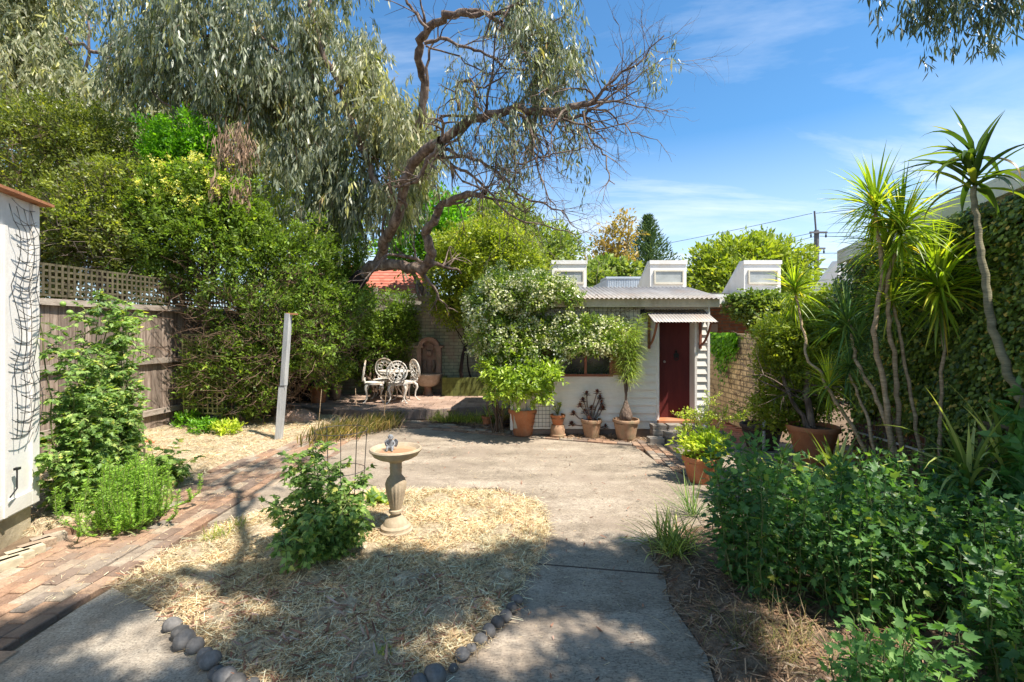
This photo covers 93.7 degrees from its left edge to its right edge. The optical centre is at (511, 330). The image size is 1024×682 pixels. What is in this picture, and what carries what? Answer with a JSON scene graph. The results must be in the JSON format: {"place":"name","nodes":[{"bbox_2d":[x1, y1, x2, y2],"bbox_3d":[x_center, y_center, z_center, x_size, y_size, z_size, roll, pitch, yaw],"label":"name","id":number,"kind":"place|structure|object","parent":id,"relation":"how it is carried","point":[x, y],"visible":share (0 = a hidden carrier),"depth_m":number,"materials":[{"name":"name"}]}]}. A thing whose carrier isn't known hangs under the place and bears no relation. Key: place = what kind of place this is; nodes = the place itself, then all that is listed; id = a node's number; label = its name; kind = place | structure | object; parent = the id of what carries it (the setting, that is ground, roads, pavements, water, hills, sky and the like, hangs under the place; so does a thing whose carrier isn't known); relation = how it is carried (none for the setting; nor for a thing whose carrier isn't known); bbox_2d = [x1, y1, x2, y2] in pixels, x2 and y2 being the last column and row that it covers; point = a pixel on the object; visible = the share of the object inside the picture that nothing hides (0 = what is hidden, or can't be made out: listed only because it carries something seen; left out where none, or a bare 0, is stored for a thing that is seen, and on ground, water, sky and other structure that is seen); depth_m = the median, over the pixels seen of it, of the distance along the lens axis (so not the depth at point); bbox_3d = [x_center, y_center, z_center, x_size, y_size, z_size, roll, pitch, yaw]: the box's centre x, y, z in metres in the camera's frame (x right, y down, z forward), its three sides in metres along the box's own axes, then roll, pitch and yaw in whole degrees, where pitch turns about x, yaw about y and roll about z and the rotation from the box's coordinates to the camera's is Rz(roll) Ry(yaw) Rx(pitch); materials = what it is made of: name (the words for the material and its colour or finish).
{"place":"outdoors","nodes":[
{"label":"outdoors","id":0,"kind":"place"},
{"bbox_2d":[0,419,364,663],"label":"brick path","id":1,"kind":"structure","parent":0,"point":[31,610],"depth_m":3.79,"materials":[{"name":"brown brick"}]},
{"bbox_2d":[51,451,203,541],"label":"rosemary bush","id":2,"kind":"object","parent":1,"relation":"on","point":[132,504],"visible":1,"depth_m":4.17,"materials":[{"name":"green plant"}]},
{"bbox_2d":[297,388,407,446],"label":"strap plant","id":3,"kind":"object","parent":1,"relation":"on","point":[384,422],"visible":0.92,"depth_m":7.98,"materials":[{"name":"green plant"}]},
{"bbox_2d":[0,395,918,650],"bbox_3d":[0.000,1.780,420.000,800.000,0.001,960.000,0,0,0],"label":"ground","id":4,"kind":"structure","parent":0,"point":[25,539],"depth_m":4.32,"materials":[{"name":"soil"}]},
{"bbox_2d":[0,184,54,549],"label":"white shed","id":5,"kind":"structure","parent":4,"relation":"on","point":[19,491],"depth_m":4.03,"materials":[{"name":"paint"}]},
{"bbox_2d":[9,200,43,438],"bbox_3d":[-4.099,-0.094,4.060,0.056,1.979,0.345,0,0,-16],"label":"garden net","id":6,"kind":"object","parent":5,"relation":"hanging from","point":[21,299],"visible":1,"depth_m":4.04,"materials":[{"name":"black plastic"}]},
{"bbox_2d":[0,84,189,305],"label":"hedge tree","id":7,"kind":"object","parent":4,"relation":"on","point":[75,135],"visible":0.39,"depth_m":9.26,"materials":[{"name":"green plant"}]},
{"bbox_2d":[0,86,192,301],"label":"hedge tree","id":8,"kind":"object","parent":4,"relation":"on","point":[115,210],"visible":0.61,"depth_m":8.57,"materials":[{"name":"green plant"}]},
{"bbox_2d":[0,588,211,681],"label":"concrete slab","id":9,"kind":"structure","parent":4,"relation":"on","point":[105,637],"depth_m":2.62,"materials":[{"name":"grey concrete"}]},
{"bbox_2d":[172,628,195,650],"bbox_3d":[-1.812,1.710,2.656,0.118,0.095,0.114,0,0,0],"label":"border stone","id":10,"kind":"object","parent":9,"relation":"on","point":[182,638],"visible":0.81,"depth_m":2.62,"materials":[{"name":"grey stone"}]},
{"bbox_2d":[185,636,204,654],"bbox_3d":[-1.726,1.718,2.617,0.090,0.078,0.088,0,0,-44],"label":"border stone","id":11,"kind":"object","parent":9,"relation":"on","point":[195,645],"visible":0.95,"depth_m":2.59,"materials":[{"name":"grey stone"}]},
{"bbox_2d":[198,649,221,669],"bbox_3d":[-1.574,1.715,2.497,0.109,0.085,0.090,0,0,0],"label":"border stone","id":12,"kind":"object","parent":9,"relation":"on","point":[209,660],"visible":0.95,"depth_m":2.47,"materials":[{"name":"grey stone"}]},
{"bbox_2d":[40,262,276,453],"bbox_3d":[-6.170,0.410,8.972,0.090,2.680,8.905,0,0,6],"label":"paling fence","id":13,"kind":"object","parent":4,"relation":"on","point":[161,410],"visible":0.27,"depth_m":8.07,"materials":[{"name":"brown wood"}]},
{"bbox_2d":[0,0,348,299],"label":"gum tree","id":14,"kind":"object","parent":4,"relation":"on","point":[37,49],"visible":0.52,"depth_m":13.48,"materials":[{"name":"green plant"}]},
{"bbox_2d":[127,100,235,306],"bbox_3d":[-6.606,-1.442,9.712,1.885,6.443,1.546,0,0,-24],"label":"bright tree","id":15,"kind":"object","parent":4,"relation":"on","point":[160,139],"visible":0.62,"depth_m":9.36,"materials":[{"name":"green plant"}]},
{"bbox_2d":[23,412,344,535],"bbox_3d":[-4.975,1.729,7.475,3.250,0.105,6.650,0,0,0],"label":"fence side bed","id":16,"kind":"object","parent":4,"relation":"on","point":[42,523],"visible":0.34,"depth_m":7.05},
{"bbox_2d":[33,288,158,511],"bbox_3d":[-4.490,0.688,5.119,1.040,2.279,2.198,0,0,-18],"label":"tomato plant","id":17,"kind":"object","parent":16,"relation":"on","point":[97,410],"visible":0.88,"depth_m":4.79,"materials":[{"name":"green plant"}]},
{"bbox_2d":[127,438,204,487],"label":"tomato plant","id":18,"kind":"object","parent":16,"relation":"on","point":[177,472],"visible":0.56,"depth_m":5.37,"materials":[{"name":"green plant"}]},
{"bbox_2d":[169,408,201,428],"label":"weed","id":19,"kind":"object","parent":16,"relation":"on","point":[180,416],"visible":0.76,"depth_m":8.49,"materials":[{"name":"green plant"}]},
{"bbox_2d":[182,334,223,413],"bbox_3d":[-5.616,0.788,8.709,0.817,1.453,0.020,0,0,7],"label":"garden trellis","id":20,"kind":"object","parent":16,"relation":"on","point":[207,402],"visible":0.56,"depth_m":8.71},
{"bbox_2d":[185,414,223,434],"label":"weed","id":21,"kind":"object","parent":16,"relation":"on","point":[199,424],"visible":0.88,"depth_m":7.94,"materials":[{"name":"green plant"}]},
{"bbox_2d":[207,417,247,435],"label":"weed","id":22,"kind":"object","parent":16,"relation":"on","point":[220,426],"visible":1,"depth_m":7.83,"materials":[{"name":"yellow plant"}]},
{"bbox_2d":[93,191,398,425],"bbox_3d":[-4.818,-0.480,9.083,5.395,4.817,3.280,0,0,0],"label":"shrub","id":23,"kind":"object","parent":16,"relation":"on","point":[243,376],"visible":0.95,"depth_m":8.61,"materials":[{"name":"green plant"}]},
{"bbox_2d":[275,313,297,439],"bbox_3d":[-3.539,0.761,7.543,0.342,2.084,0.126,0,0,0],"label":"grey post","id":24,"kind":"object","parent":16,"relation":"on","point":[280,414],"visible":0.91,"depth_m":7.50,"materials":[{"name":"wood"}]},
{"bbox_2d":[273,408,316,422],"bbox_3d":[-4.107,1.720,9.154,0.766,0.476,0.574,0,0,0],"label":"boulder","id":25,"kind":"object","parent":16,"relation":"on","point":[306,415],"visible":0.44,"depth_m":8.95,"materials":[{"name":"grey stone"}]},
{"bbox_2d":[0,89,377,310],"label":"background tree","id":26,"kind":"object","parent":4,"relation":"on","point":[278,200],"visible":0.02,"depth_m":15.93,"materials":[{"name":"green plant"}]},
{"bbox_2d":[116,149,281,417],"bbox_3d":[-5.804,-0.803,9.062,3.127,5.161,1.875,0,0,0],"label":"flowering tree","id":27,"kind":"object","parent":4,"relation":"on","point":[188,187],"visible":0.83,"depth_m":8.67,"materials":[{"name":"green plant"}]},
{"bbox_2d":[101,484,558,681],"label":"straw mulch","id":28,"kind":"object","parent":4,"relation":"on","point":[333,567],"visible":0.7,"depth_m":3.21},
{"bbox_2d":[257,440,377,574],"bbox_3d":[-1.467,1.336,3.583,0.861,1.040,0.949,0,0,0],"label":"bush","id":29,"kind":"object","parent":28,"relation":"on","point":[312,531],"visible":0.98,"depth_m":3.57,"materials":[{"name":"green plant"}]},
{"bbox_2d":[117,486,550,681],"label":"fallen bark","id":30,"kind":"object","parent":28,"relation":"on","point":[320,635],"visible":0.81,"depth_m":2.90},
{"bbox_2d":[314,424,367,547],"bbox_3d":[-1.337,1.260,3.762,0.406,0.980,0.406,0,0,0],"label":"tomato cage","id":31,"kind":"object","parent":28,"relation":"on","point":[356,433],"visible":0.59,"depth_m":3.76,"materials":[{"name":"metal"}]},
{"bbox_2d":[358,486,388,505],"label":"chard plant","id":32,"kind":"object","parent":28,"relation":"on","point":[373,493],"visible":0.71,"depth_m":4.75,"materials":[{"name":"green plant"}]},
{"bbox_2d":[369,442,421,538],"bbox_3d":[-0.990,1.358,4.091,0.440,0.724,0.440,0,0,0],"label":"birdbath","id":33,"kind":"object","parent":28,"relation":"on","point":[397,522],"visible":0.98,"depth_m":4.03,"materials":[{"name":"stone"}]},
{"bbox_2d":[424,663,446,681],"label":"border stone","id":34,"kind":"object","parent":28,"relation":"on","point":[434,672],"visible":0.94,"depth_m":2.36,"materials":[{"name":"grey stone"}]},
{"bbox_2d":[271,265,432,309],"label":"red roof house","id":35,"kind":"structure","parent":4,"relation":"on","point":[379,279],"depth_m":18.73,"materials":[{"name":"red tile"}]},
{"bbox_2d":[285,404,494,419],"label":"patio kerb","id":36,"kind":"structure","parent":4,"relation":"on","point":[412,414],"depth_m":9.65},
{"bbox_2d":[287,296,501,393],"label":"garden wall","id":37,"kind":"structure","parent":4,"relation":"on","point":[451,343],"depth_m":12.20,"materials":[{"name":"beige brick"}]},
{"bbox_2d":[59,0,748,401],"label":"gum tree","id":38,"kind":"object","parent":4,"relation":"on","point":[235,76],"visible":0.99,"depth_m":9.32,"materials":[{"name":"green plant"}]},
{"bbox_2d":[368,181,475,300],"bbox_3d":[-3.091,-1.747,17.059,4.126,7.175,3.071,0,0,0],"label":"round tree","id":39,"kind":"object","parent":4,"relation":"on","point":[421,252],"visible":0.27,"depth_m":16.49,"materials":[{"name":"green plant"}]},
{"bbox_2d":[413,406,509,419],"bbox_3d":[-3.100,1.710,10.875,6.200,0.180,2.650,0,0,0],"label":"patio base","id":40,"kind":"object","parent":4,"relation":"on","point":[425,413],"visible":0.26,"depth_m":9.65,"materials":[{"name":"grey concrete"}]},
{"bbox_2d":[287,394,509,410],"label":"patio paving","id":41,"kind":"structure","parent":40,"relation":"on","point":[425,402],"depth_m":10.61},
{"bbox_2d":[289,207,382,400],"bbox_3d":[-3.944,-0.734,10.886,2.087,4.728,2.010,0,0,-28],"label":"patio shrub","id":42,"kind":"object","parent":41,"relation":"on","point":[356,260],"visible":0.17,"depth_m":10.84,"materials":[{"name":"green plant"}]},
{"bbox_2d":[325,286,423,395],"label":"patio shrub","id":43,"kind":"object","parent":41,"relation":"on","point":[384,332],"visible":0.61,"depth_m":11.83,"materials":[{"name":"green plant"}]},
{"bbox_2d":[386,361,409,403],"bbox_3d":[-2.518,1.123,10.602,0.479,0.942,0.516,0,0,-7],"label":"garden chair","id":44,"kind":"object","parent":41,"relation":"on","point":[393,383],"visible":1,"depth_m":10.41,"materials":[{"name":"white metal"}]},
{"bbox_2d":[392,359,419,401],"bbox_3d":[-2.406,1.123,10.992,0.516,0.942,0.479,0,0,-41],"label":"garden chair","id":45,"kind":"object","parent":41,"relation":"on","point":[415,378],"visible":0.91,"depth_m":11.03,"materials":[{"name":"white metal"}]},
{"bbox_2d":[414,337,443,394],"bbox_3d":[-2.080,0.875,11.860,0.720,1.430,0.700,0,0,0],"label":"wall fountain","id":46,"kind":"object","parent":41,"relation":"on","point":[429,355],"depth_m":11.98,"materials":[{"name":"stone"}]},
{"bbox_2d":[442,375,497,395],"bbox_3d":[-0.702,1.365,11.925,2.003,0.450,0.530,0,0,0],"label":"raised planter","id":47,"kind":"object","parent":41,"relation":"on","point":[464,386],"visible":0.61,"depth_m":11.66,"materials":[{"name":"green wood"}]},
{"bbox_2d":[414,208,557,377],"bbox_3d":[-0.637,-0.893,11.662,3.660,4.326,2.439,0,0,0],"label":"lilly pilly","id":48,"kind":"object","parent":47,"relation":"in","point":[476,231],"visible":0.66,"depth_m":11.30,"materials":[{"name":"green plant"}]},
{"bbox_2d":[362,419,631,445],"bbox_3d":[-0.500,1.765,8.498,5.162,0.065,0.668,0,0,19],"label":"brick edging","id":49,"kind":"object","parent":4,"relation":"on","point":[418,424],"visible":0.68,"depth_m":8.33,"materials":[{"name":"brown brick"}]},
{"bbox_2d":[471,332,568,436],"bbox_3d":[0.195,0.860,7.689,1.496,1.781,1.549,0,0,36],"label":"potted tree","id":50,"kind":"object","parent":49,"relation":"on","point":[510,380],"visible":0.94,"depth_m":7.43,"materials":[{"name":"green plant"}]},
{"bbox_2d":[447,183,593,270],"bbox_3d":[0.117,-2.209,19.847,6.844,8.145,5.303,0,0,0],"label":"round tree","id":51,"kind":"object","parent":4,"relation":"on","point":[567,245],"visible":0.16,"depth_m":19.01,"materials":[{"name":"green plant"}]},
{"bbox_2d":[426,418,646,441],"bbox_3d":[0.252,1.748,8.619,4.256,0.067,1.251,0,0,40],"label":"narrow soil bed","id":52,"kind":"object","parent":4,"relation":"on","point":[465,423],"visible":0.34,"depth_m":8.67,"materials":[{"name":"brown soil"}]},
{"bbox_2d":[425,407,495,423],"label":"grass","id":53,"kind":"structure","parent":52,"relation":"on","point":[455,418],"depth_m":9.13,"materials":[{"name":"green plant"}]},
{"bbox_2d":[433,417,646,442],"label":"leaf litter by shed","id":54,"kind":"object","parent":52,"relation":"on","point":[577,434],"visible":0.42,"depth_m":7.94,"materials":[{"name":"brown plant"}]},
{"bbox_2d":[568,389,607,437],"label":"potted succulent","id":55,"kind":"object","parent":54,"relation":"on","point":[591,426],"visible":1,"depth_m":7.83,"materials":[{"name":"brown plant"}]},
{"bbox_2d":[550,402,565,438],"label":"potted succulent","id":56,"kind":"object","parent":52,"relation":"on","point":[557,428],"visible":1,"depth_m":7.81,"materials":[{"name":"orange ceramic"}]},
{"bbox_2d":[605,312,653,440],"bbox_3d":[1.839,0.730,7.705,0.926,2.041,0.862,0,0,0],"label":"potted palm","id":57,"kind":"object","parent":52,"relation":"on","point":[626,422],"visible":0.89,"depth_m":7.65,"materials":[{"name":"plant"}]},
{"bbox_2d":[506,287,723,436],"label":"outbuilding","id":58,"kind":"structure","parent":4,"relation":"on","point":[676,369],"depth_m":7.98,"materials":[{"name":"beige paint"}]},
{"bbox_2d":[459,258,638,432],"bbox_3d":[0.636,0.274,8.019,2.994,2.959,1.687,0,0,0],"label":"jasmine","id":59,"kind":"object","parent":58,"relation":"attached to","point":[508,316],"visible":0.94,"depth_m":7.56,"materials":[{"name":"green plant"}]},
{"bbox_2d":[548,329,612,376],"bbox_3d":[1.140,0.370,7.985,1.060,0.780,0.090,0,0,0],"label":"window","id":60,"kind":"structure","parent":58,"relation":"in","point":[593,367],"depth_m":7.99,"materials":[{"name":"black glass"}]},
{"bbox_2d":[659,322,689,416],"bbox_3d":[2.740,0.615,8.201,0.586,1.730,0.079,0,0,0],"label":"door","id":61,"kind":"structure","parent":58,"relation":"in","point":[674,337],"depth_m":8.20,"materials":[{"name":"red paint"}]},
{"bbox_2d":[582,207,649,275],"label":"autumn tree","id":62,"kind":"object","parent":4,"relation":"on","point":[613,230],"visible":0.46,"depth_m":41.56,"materials":[{"name":"orange plant"}]},
{"bbox_2d":[587,252,644,287],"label":"green tree","id":63,"kind":"object","parent":4,"relation":"on","point":[625,269],"visible":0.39,"depth_m":34.90,"materials":[{"name":"green plant"}]},
{"bbox_2d":[620,212,680,276],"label":"pine tree","id":64,"kind":"object","parent":4,"relation":"on","point":[646,250],"visible":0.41,"depth_m":45.32,"materials":[{"name":"green plant"}]},
{"bbox_2d":[548,260,851,394],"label":"neighbour building","id":65,"kind":"structure","parent":4,"relation":"on","point":[746,274],"depth_m":12.60,"materials":[{"name":"white paint"}]},
{"bbox_2d":[593,277,640,287],"bbox_3d":[3.446,-1.161,14.430,1.853,0.821,0.940,0,0,0],"label":"metal roof box","id":66,"kind":"object","parent":65,"relation":"on","point":[623,282],"visible":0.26,"depth_m":13.98,"materials":[{"name":"white metal"}]},
{"bbox_2d":[719,286,798,330],"bbox_3d":[5.590,-0.394,10.725,1.876,1.206,1.022,0,0,0],"label":"ivy patch","id":67,"kind":"object","parent":65,"relation":"attached to","point":[745,305],"visible":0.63,"depth_m":10.54,"materials":[{"name":"green plant"}]},
{"bbox_2d":[710,308,765,333],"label":"carport side wall","id":68,"kind":"structure","parent":4,"relation":"on","point":[725,324],"depth_m":12.06,"materials":[{"name":"red brick"}]},
{"bbox_2d":[710,334,767,428],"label":"brick wall","id":69,"kind":"structure","parent":4,"relation":"on","point":[722,399],"depth_m":8.80,"materials":[{"name":"beige brick"}]},
{"bbox_2d":[710,331,757,404],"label":"creeper","id":70,"kind":"object","parent":69,"relation":"attached to","point":[721,343],"visible":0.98,"depth_m":9.01,"materials":[{"name":"green plant"}]},
{"bbox_2d":[681,225,825,293],"bbox_3d":[13.053,-2.187,26.522,8.625,8.160,6.692,0,0,0],"label":"round tree","id":71,"kind":"object","parent":4,"relation":"on","point":[711,270],"visible":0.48,"depth_m":25.66,"materials":[{"name":"green plant"}]},
{"bbox_2d":[639,500,1016,681],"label":"brown litter","id":72,"kind":"object","parent":4,"relation":"on","point":[750,649],"visible":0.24,"depth_m":2.84,"materials":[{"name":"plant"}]},
{"bbox_2d":[610,501,716,567],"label":"spider plant","id":73,"kind":"object","parent":72,"relation":"on","point":[673,540],"visible":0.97,"depth_m":3.75,"materials":[{"name":"green plant"}]},
{"bbox_2d":[650,461,718,516],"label":"spiky plant","id":74,"kind":"object","parent":72,"relation":"on","point":[692,504],"visible":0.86,"depth_m":4.54,"materials":[{"name":"green plant"}]},
{"bbox_2d":[642,571,847,680],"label":"grass tuft","id":75,"kind":"object","parent":72,"relation":"on","point":[778,636],"visible":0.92,"depth_m":2.68,"materials":[{"name":"brown plant"}]},
{"bbox_2d":[699,428,851,606],"bbox_3d":[1.765,1.221,3.314,0.953,1.103,0.940,0,0,0],"label":"hibiscus shrub","id":76,"kind":"object","parent":72,"relation":"on","point":[757,537],"visible":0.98,"depth_m":3.20,"materials":[{"name":"green plant"}]},
{"bbox_2d":[722,432,916,500],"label":"variegated plant","id":77,"kind":"object","parent":72,"relation":"on","point":[827,455],"visible":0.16,"depth_m":4.59,"materials":[{"name":"green plant"}]},
{"bbox_2d":[658,507,980,680],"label":"fallen gum leaves","id":78,"kind":"object","parent":72,"relation":"on","point":[798,608],"visible":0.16,"depth_m":2.90,"materials":[{"name":"brown plant"}]},
{"bbox_2d":[759,451,889,563],"bbox_3d":[2.356,1.352,3.748,0.985,0.830,0.809,0,0,0],"label":"hibiscus shrub","id":79,"kind":"object","parent":72,"relation":"on","point":[841,478],"visible":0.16,"depth_m":3.66,"materials":[{"name":"green plant"}]},
{"bbox_2d":[800,260,925,462],"bbox_3d":[3.757,0.273,5.271,1.289,2.290,1.171,0,0,0],"label":"dracaena","id":80,"kind":"object","parent":72,"relation":"on","point":[844,313],"visible":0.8,"depth_m":5.15,"materials":[{"name":"plant"}]},
{"bbox_2d":[790,459,972,640],"bbox_3d":[2.228,1.290,2.932,0.958,0.963,0.733,0,0,0],"label":"hibiscus shrub","id":81,"kind":"object","parent":72,"relation":"on","point":[879,568],"visible":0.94,"depth_m":2.84,"materials":[{"name":"green plant"}]},
{"bbox_2d":[808,140,978,480],"bbox_3d":[3.794,-0.192,4.877,1.359,3.435,1.281,0,0,29],"label":"dracaena","id":82,"kind":"object","parent":72,"relation":"on","point":[898,220],"visible":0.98,"depth_m":4.80,"materials":[{"name":"plant"}]},
{"bbox_2d":[829,446,965,558],"bbox_3d":[2.989,1.344,3.780,0.858,0.856,0.868,0,0,-39],"label":"hibiscus shrub","id":83,"kind":"object","parent":72,"relation":"on","point":[898,467],"visible":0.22,"depth_m":3.77,"materials":[{"name":"green plant"}]},
{"bbox_2d":[812,584,983,681],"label":"hibiscus shrub","id":84,"kind":"object","parent":72,"relation":"on","point":[900,662],"visible":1,"depth_m":1.97,"materials":[{"name":"green plant"}]},
{"bbox_2d":[847,247,948,476],"bbox_3d":[3.876,0.231,4.907,0.828,2.416,1.007,0,0,0],"label":"dracaena","id":85,"kind":"object","parent":72,"relation":"on","point":[892,288],"visible":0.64,"depth_m":4.82,"materials":[{"name":"plant"}]},
{"bbox_2d":[856,209,1021,488],"bbox_3d":[4.140,0.142,4.710,1.334,2.753,1.345,0,0,0],"label":"dracaena","id":86,"kind":"object","parent":72,"relation":"on","point":[941,259],"visible":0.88,"depth_m":4.64,"materials":[{"name":"plant"}]},
{"bbox_2d":[884,380,1023,534],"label":"dracaena","id":87,"kind":"object","parent":72,"relation":"on","point":[963,461],"visible":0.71,"depth_m":3.74,"materials":[{"name":"green plant"}]},
{"bbox_2d":[895,107,1023,407],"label":"corn plant","id":88,"kind":"object","parent":72,"relation":"on","point":[970,160],"visible":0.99,"depth_m":3.93,"materials":[{"name":"green plant"}]},
{"bbox_2d":[902,477,1023,626],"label":"hibiscus shrub","id":89,"kind":"object","parent":72,"relation":"on","point":[998,516],"visible":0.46,"depth_m":2.87,"materials":[{"name":"green plant"}]},
{"bbox_2d":[911,450,1023,560],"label":"hibiscus shrub","id":90,"kind":"object","parent":72,"relation":"on","point":[964,480],"visible":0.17,"depth_m":3.71,"materials":[{"name":"green plant"}]},
{"bbox_2d":[940,528,1023,681],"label":"hibiscus shrub","id":91,"kind":"object","parent":72,"relation":"on","point":[1007,656],"visible":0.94,"depth_m":2.27,"materials":[{"name":"green plant"}]},
{"bbox_2d":[976,375,1023,526],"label":"citrus shrub","id":92,"kind":"object","parent":72,"relation":"on","point":[1013,442],"visible":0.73,"depth_m":3.50,"materials":[{"name":"green plant"}]},
{"bbox_2d":[837,165,1023,487],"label":"ivy building","id":93,"kind":"structure","parent":4,"relation":"on","point":[981,198],"depth_m":5.02,"materials":[{"name":"green plant"}]},
{"bbox_2d":[827,190,1023,502],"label":"ivy","id":94,"kind":"object","parent":93,"relation":"attached to","point":[971,355],"visible":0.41,"depth_m":4.74,"materials":[{"name":"green plant"}]},
{"bbox_2d":[858,0,1023,81],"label":"gum tree","id":95,"kind":"object","parent":4,"relation":"on","point":[939,18],"visible":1,"depth_m":5.63,"materials":[{"name":"green plant"}]},
{"bbox_2d":[2,0,1023,309],"label":"sky","id":96,"kind":"structure","parent":0,"point":[812,87],"materials":[{"name":"blue"}]},
{"bbox_2d":[207,427,922,681],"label":"concrete paving","id":97,"kind":"structure","parent":0,"point":[510,654],"depth_m":3.94,"materials":[{"name":"grey concrete"}]},
{"bbox_2d":[666,422,733,484],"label":"potted shrub","id":98,"kind":"object","parent":97,"relation":"on","point":[703,438],"visible":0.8,"depth_m":5.49,"materials":[{"name":"green plant"}]},
{"bbox_2d":[672,390,750,451],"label":"potted tree","id":99,"kind":"object","parent":97,"relation":"on","point":[706,419],"visible":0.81,"depth_m":6.12,"materials":[{"name":"green plant"}]},
{"bbox_2d":[728,391,782,450],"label":"potted shrub","id":100,"kind":"object","parent":97,"relation":"on","point":[751,428],"visible":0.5,"depth_m":7.00,"materials":[{"name":"green plant"}]},
{"bbox_2d":[738,278,861,465],"bbox_3d":[4.171,0.491,6.856,2.090,2.518,1.929,0,0,0],"label":"potted tree","id":101,"kind":"object","parent":97,"relation":"on","point":[779,348],"visible":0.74,"depth_m":6.54,"materials":[{"name":"green plant"}]},
{"bbox_2d":[755,251,871,461],"bbox_3d":[3.489,0.245,5.622,1.042,2.468,1.528,0,0,0],"label":"dracaena","id":102,"kind":"object","parent":97,"relation":"on","point":[794,283],"visible":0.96,"depth_m":5.51,"materials":[{"name":"plant"}]},
{"bbox_2d":[631,440,687,476],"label":"brick side path","id":103,"kind":"structure","parent":0,"point":[665,455],"depth_m":6.73,"materials":[{"name":"red brick"}]},
{"bbox_2d":[710,419,745,442],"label":"red tile path","id":104,"kind":"structure","parent":0,"point":[737,432],"depth_m":8.44,"materials":[{"name":"red tile"}]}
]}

